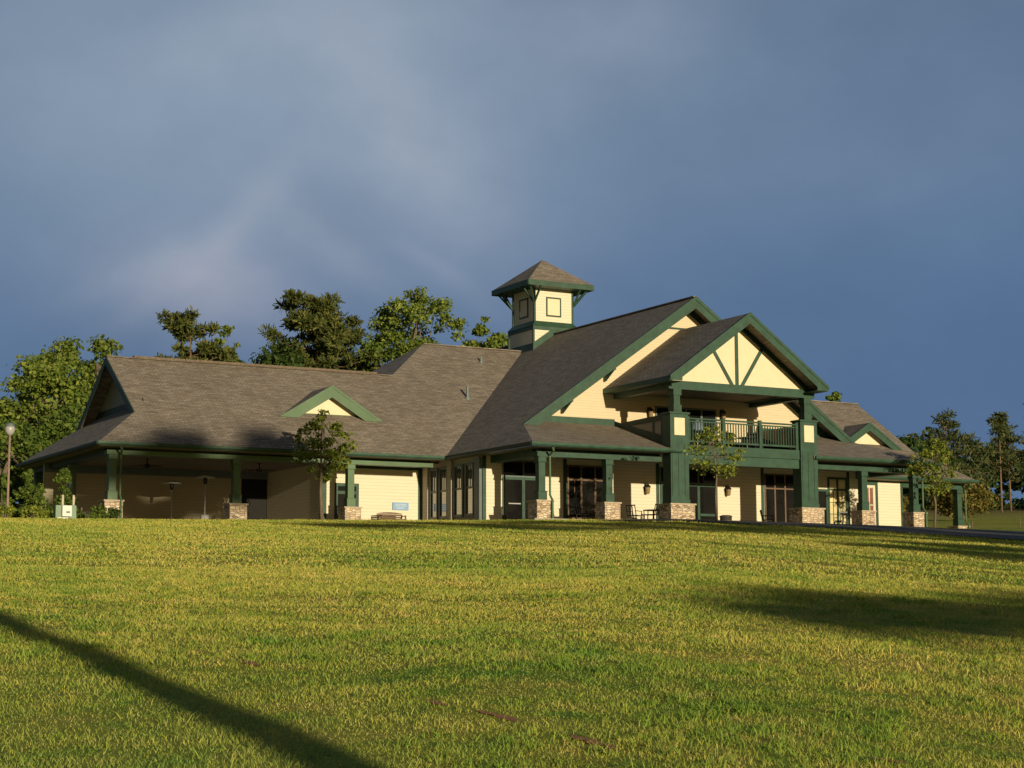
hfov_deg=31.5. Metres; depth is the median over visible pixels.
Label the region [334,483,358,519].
side door
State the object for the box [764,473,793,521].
window
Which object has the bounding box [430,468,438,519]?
sash window
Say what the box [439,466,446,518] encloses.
sash window
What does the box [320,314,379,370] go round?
pine tree
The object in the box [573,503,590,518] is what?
patio chair
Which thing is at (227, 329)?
broadleaf tree
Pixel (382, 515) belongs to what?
bench
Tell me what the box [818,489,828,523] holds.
glass door
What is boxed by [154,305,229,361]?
pine tree
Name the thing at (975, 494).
shrub
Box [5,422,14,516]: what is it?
lamp post
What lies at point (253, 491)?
dark doorway
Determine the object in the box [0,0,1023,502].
sky
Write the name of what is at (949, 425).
pine tree
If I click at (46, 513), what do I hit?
flowering shrub
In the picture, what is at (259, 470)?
ceiling fan
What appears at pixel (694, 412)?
french door
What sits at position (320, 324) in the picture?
pine tree
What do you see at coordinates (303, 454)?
young tree
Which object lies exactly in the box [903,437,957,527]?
young tree
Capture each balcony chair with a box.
[726,433,739,446]
[749,434,762,447]
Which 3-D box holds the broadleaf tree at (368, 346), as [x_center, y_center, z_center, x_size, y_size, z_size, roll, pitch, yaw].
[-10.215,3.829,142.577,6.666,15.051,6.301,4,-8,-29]
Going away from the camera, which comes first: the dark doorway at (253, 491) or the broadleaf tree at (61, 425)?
the dark doorway at (253, 491)
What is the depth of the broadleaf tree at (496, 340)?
146.54 m
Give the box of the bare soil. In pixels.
[87,632,907,762]
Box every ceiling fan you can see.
[130,459,162,468]
[244,463,268,472]
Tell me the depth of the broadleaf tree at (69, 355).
133.33 m
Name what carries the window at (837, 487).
in the clubhouse
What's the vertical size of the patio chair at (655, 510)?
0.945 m
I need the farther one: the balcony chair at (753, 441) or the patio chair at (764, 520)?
the patio chair at (764, 520)
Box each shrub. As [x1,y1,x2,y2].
[0,473,18,517]
[0,505,16,517]
[12,469,49,517]
[18,504,43,517]
[40,508,50,517]
[45,467,86,517]
[87,503,109,518]
[108,507,121,518]
[903,495,908,512]
[925,479,1001,518]
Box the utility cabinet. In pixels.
[53,495,76,518]
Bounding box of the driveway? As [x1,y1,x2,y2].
[598,519,1023,539]
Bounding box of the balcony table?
[737,437,756,447]
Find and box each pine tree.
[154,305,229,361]
[212,346,239,362]
[257,289,381,369]
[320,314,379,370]
[905,407,984,492]
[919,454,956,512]
[955,431,1000,513]
[981,411,1020,512]
[984,423,1023,510]
[1011,403,1023,475]
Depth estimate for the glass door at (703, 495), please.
89.79 m
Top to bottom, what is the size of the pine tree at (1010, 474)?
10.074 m
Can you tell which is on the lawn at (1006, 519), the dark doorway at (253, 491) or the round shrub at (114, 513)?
the round shrub at (114, 513)
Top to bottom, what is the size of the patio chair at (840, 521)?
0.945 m
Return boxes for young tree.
[291,409,357,519]
[683,425,745,520]
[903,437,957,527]
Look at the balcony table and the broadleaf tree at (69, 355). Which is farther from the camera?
the broadleaf tree at (69, 355)
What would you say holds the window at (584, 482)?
in the clubhouse
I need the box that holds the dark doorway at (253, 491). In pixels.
[241,479,266,519]
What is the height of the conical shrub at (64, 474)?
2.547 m
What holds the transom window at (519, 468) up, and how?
in the clubhouse
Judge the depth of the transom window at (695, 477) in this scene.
89.84 m
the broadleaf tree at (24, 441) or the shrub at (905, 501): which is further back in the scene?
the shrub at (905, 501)
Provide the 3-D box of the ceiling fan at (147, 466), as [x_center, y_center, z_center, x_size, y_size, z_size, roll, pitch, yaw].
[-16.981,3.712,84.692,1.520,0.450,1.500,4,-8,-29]
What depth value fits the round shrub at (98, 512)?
76.95 m
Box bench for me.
[377,512,406,519]
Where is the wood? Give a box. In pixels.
[896,427,1023,510]
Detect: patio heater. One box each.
[162,481,181,518]
[195,475,214,519]
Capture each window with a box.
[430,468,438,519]
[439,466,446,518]
[453,464,463,517]
[465,462,473,515]
[502,460,534,477]
[567,465,602,518]
[660,467,715,484]
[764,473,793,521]
[827,477,847,523]
[867,487,873,510]
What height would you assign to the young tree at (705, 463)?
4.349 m
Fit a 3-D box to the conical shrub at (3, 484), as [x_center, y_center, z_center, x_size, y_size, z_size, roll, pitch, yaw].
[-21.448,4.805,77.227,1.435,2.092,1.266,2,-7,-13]
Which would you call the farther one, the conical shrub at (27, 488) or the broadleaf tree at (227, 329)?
the broadleaf tree at (227, 329)
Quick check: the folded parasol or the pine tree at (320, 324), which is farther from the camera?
the pine tree at (320, 324)
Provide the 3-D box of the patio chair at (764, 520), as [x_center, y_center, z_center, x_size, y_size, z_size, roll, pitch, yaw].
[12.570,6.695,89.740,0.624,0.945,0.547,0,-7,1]
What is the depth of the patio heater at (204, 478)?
83.67 m
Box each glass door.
[502,476,534,519]
[660,483,717,519]
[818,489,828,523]
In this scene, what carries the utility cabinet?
on the lawn at (1006, 519)
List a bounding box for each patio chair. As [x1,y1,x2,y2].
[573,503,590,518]
[625,505,641,518]
[644,504,658,518]
[760,510,773,521]
[833,512,846,523]
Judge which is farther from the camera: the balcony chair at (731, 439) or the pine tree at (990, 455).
the pine tree at (990, 455)
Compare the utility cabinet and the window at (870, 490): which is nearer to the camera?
the utility cabinet
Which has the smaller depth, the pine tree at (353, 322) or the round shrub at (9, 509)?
the round shrub at (9, 509)
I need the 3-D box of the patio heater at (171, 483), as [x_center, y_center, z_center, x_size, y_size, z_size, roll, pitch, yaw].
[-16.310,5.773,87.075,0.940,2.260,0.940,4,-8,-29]
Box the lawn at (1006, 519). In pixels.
[0,503,1023,767]
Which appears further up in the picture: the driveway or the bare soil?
the driveway
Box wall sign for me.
[392,502,408,509]
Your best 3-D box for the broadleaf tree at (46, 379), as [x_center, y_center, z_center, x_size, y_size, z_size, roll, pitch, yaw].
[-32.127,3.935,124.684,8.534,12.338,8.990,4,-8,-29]
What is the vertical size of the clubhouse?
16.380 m
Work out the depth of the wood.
232.06 m
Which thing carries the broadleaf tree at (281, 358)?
on the lawn at (1006, 519)
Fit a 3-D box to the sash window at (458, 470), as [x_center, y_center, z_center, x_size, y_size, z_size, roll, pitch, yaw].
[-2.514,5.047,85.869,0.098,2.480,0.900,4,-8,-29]
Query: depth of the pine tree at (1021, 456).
194.00 m
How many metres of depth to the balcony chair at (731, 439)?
88.00 m
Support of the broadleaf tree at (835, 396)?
on the lawn at (1006, 519)
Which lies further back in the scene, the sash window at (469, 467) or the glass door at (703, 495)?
the glass door at (703, 495)
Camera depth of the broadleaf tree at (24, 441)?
113.87 m
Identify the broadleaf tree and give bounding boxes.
[0,354,90,502]
[0,404,83,505]
[0,418,55,516]
[4,336,98,427]
[59,334,123,422]
[214,325,245,362]
[248,338,308,366]
[349,338,410,371]
[364,286,468,371]
[461,316,507,452]
[825,391,841,401]
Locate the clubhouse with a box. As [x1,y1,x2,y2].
[15,260,978,528]
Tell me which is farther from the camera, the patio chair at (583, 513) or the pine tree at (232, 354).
the pine tree at (232, 354)
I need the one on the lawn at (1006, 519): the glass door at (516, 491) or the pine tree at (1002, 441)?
the pine tree at (1002, 441)
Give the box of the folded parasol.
[691,420,702,443]
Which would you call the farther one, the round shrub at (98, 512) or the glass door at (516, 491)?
the glass door at (516, 491)
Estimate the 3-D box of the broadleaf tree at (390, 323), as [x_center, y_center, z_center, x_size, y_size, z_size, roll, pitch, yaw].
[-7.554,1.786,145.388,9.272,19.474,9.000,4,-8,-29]
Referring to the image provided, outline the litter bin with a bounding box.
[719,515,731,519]
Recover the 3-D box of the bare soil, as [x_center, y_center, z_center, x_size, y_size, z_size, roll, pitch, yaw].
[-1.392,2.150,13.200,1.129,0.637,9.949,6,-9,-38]
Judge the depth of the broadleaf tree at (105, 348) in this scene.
133.33 m
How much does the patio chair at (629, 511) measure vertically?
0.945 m
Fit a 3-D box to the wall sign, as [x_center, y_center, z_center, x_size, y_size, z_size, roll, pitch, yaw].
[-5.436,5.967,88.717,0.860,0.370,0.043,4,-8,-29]
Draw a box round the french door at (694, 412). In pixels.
[655,406,716,445]

